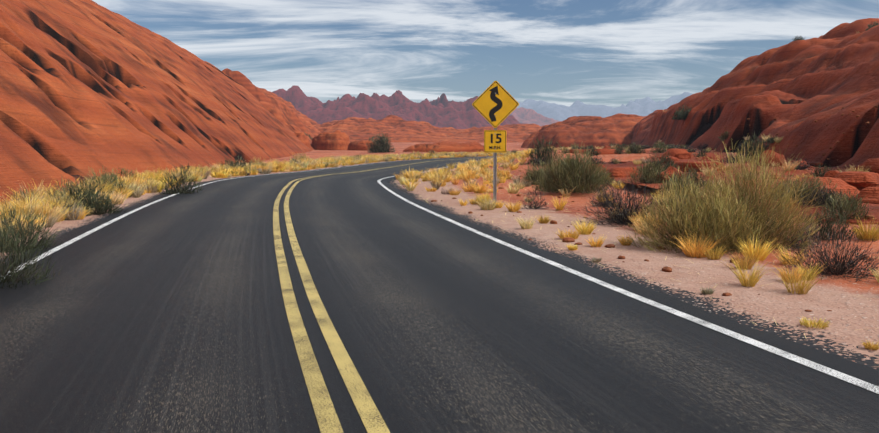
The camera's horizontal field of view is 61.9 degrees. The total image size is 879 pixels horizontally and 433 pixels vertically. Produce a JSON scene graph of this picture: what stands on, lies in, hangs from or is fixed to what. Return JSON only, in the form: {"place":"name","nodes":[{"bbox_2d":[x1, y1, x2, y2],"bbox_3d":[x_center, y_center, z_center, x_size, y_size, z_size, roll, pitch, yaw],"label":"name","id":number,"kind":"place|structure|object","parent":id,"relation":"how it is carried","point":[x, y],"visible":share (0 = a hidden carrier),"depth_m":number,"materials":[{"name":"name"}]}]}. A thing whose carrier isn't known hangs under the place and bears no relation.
{"place":"outdoors","nodes":[
{"label":"outdoors","id":0,"kind":"place"},
{"bbox_2d":[273,157,484,432],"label":"yellow line","id":1,"kind":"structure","parent":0,"point":[325,414],"depth_m":4.93,"materials":[{"name":"yellow paint"}]},
{"bbox_2d":[284,157,487,432],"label":"yellow line","id":2,"kind":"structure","parent":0,"point":[369,414],"depth_m":4.93,"materials":[{"name":"yellow paint"}]},
{"bbox_2d":[0,156,878,432],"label":"asphalt road","id":3,"kind":"structure","parent":0,"point":[168,315],"depth_m":5.28,"materials":[{"name":"grey asphalt"}]},
{"bbox_2d":[2,156,484,278],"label":"road edge line","id":4,"kind":"object","parent":3,"relation":"on","point":[59,247],"depth_m":12.13,"materials":[{"name":"white paint"}]},
{"bbox_2d":[378,164,878,393],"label":"road edge line","id":5,"kind":"object","parent":3,"relation":"on","point":[835,373],"depth_m":5.88,"materials":[{"name":"white paint"}]},
{"bbox_2d":[0,142,878,369],"bbox_3d":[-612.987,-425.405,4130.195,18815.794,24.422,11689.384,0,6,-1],"label":"desert ground","id":6,"kind":"structure","parent":0,"point":[850,315],"depth_m":8.65,"materials":[{"name":"beige sand"}]},
{"bbox_2d":[0,0,313,204],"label":"rocky hillside","id":7,"kind":"structure","parent":6,"relation":"on","point":[85,84],"depth_m":35.99,"materials":[{"name":"stone"}]},
{"bbox_2d":[222,68,320,146],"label":"rocky slope","id":8,"kind":"structure","parent":6,"relation":"on","point":[288,115],"depth_m":216.12,"materials":[{"name":"stone"}]},
{"bbox_2d":[293,130,374,150],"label":"outcrop rock","id":9,"kind":"object","parent":6,"relation":"on","point":[337,140],"visible":0.75,"depth_m":143.89,"materials":[{"name":"stone"}]},
{"bbox_2d":[272,85,524,128],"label":"distant mountains","id":10,"kind":"structure","parent":6,"relation":"on","point":[442,111],"depth_m":707.62,"materials":[{"name":"purple stone"}]},
{"bbox_2d":[313,115,542,142],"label":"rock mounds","id":11,"kind":"object","parent":6,"relation":"on","point":[397,128],"visible":0.23,"depth_m":301.15,"materials":[{"name":"stone"}]},
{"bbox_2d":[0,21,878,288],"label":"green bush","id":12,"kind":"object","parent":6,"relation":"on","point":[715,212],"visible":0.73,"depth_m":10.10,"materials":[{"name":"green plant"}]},
{"bbox_2d":[403,141,483,151],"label":"arch rock","id":13,"kind":"object","parent":6,"relation":"on","point":[473,146],"visible":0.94,"depth_m":109.52,"materials":[{"name":"stone"}]},
{"bbox_2d":[472,81,518,201],"bbox_3d":[1.277,-1.432,16.814,1.066,3.328,0.042,1,6,6],"label":"curve warning sign","id":14,"kind":"object","parent":6,"relation":"on","point":[495,104],"visible":0.98,"depth_m":16.72,"materials":[{"name":"metal"}]},
{"bbox_2d":[510,107,558,125],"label":"mountain","id":15,"kind":"structure","parent":6,"relation":"on","point":[525,115],"depth_m":992.58,"materials":[{"name":"purple stone"}]},
{"bbox_2d":[520,113,646,147],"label":"dome rock","id":16,"kind":"object","parent":6,"relation":"on","point":[600,132],"visible":0.62,"depth_m":169.78,"materials":[{"name":"stone"}]},
{"bbox_2d":[398,102,877,311],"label":"scattered stones","id":17,"kind":"object","parent":6,"relation":"on","point":[664,269],"visible":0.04,"depth_m":14.03,"materials":[{"name":"red stone"}]},
{"bbox_2d":[601,87,708,147],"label":"rock","id":18,"kind":"object","parent":6,"relation":"on","point":[642,130],"visible":0.1,"depth_m":146.06,"materials":[{"name":"stone"}]},
{"bbox_2d":[520,142,878,281],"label":"dry bushes","id":19,"kind":"object","parent":6,"relation":"on","point":[625,220],"visible":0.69,"depth_m":12.59,"materials":[{"name":"brown plant"}]},
{"bbox_2d":[555,18,878,224],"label":"rock","id":20,"kind":"object","parent":6,"relation":"on","point":[822,80],"visible":0.62,"depth_m":42.97,"materials":[{"name":"stone"}]},
{"bbox_2d":[568,145,878,205],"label":"red rocks","id":21,"kind":"object","parent":6,"relation":"on","point":[867,183],"visible":0.58,"depth_m":21.58,"materials":[{"name":"red stone"}]},
{"bbox_2d":[0,31,878,349],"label":"roadside grass","id":22,"kind":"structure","parent":0,"point":[56,209],"depth_m":17.36,"materials":[{"name":"yellow plant"}]},
{"bbox_2d":[92,0,878,107],"label":"sky","id":23,"kind":"structure","parent":0,"point":[613,53],"materials":[{"name":"blue"}]},
{"bbox_2d":[517,92,691,120],"bbox_3d":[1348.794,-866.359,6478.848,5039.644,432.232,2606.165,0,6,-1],"label":"mountains","id":24,"kind":"structure","parent":0,"point":[646,106],"depth_m":6187.02,"materials":[{"name":"blue stone"}]}
]}

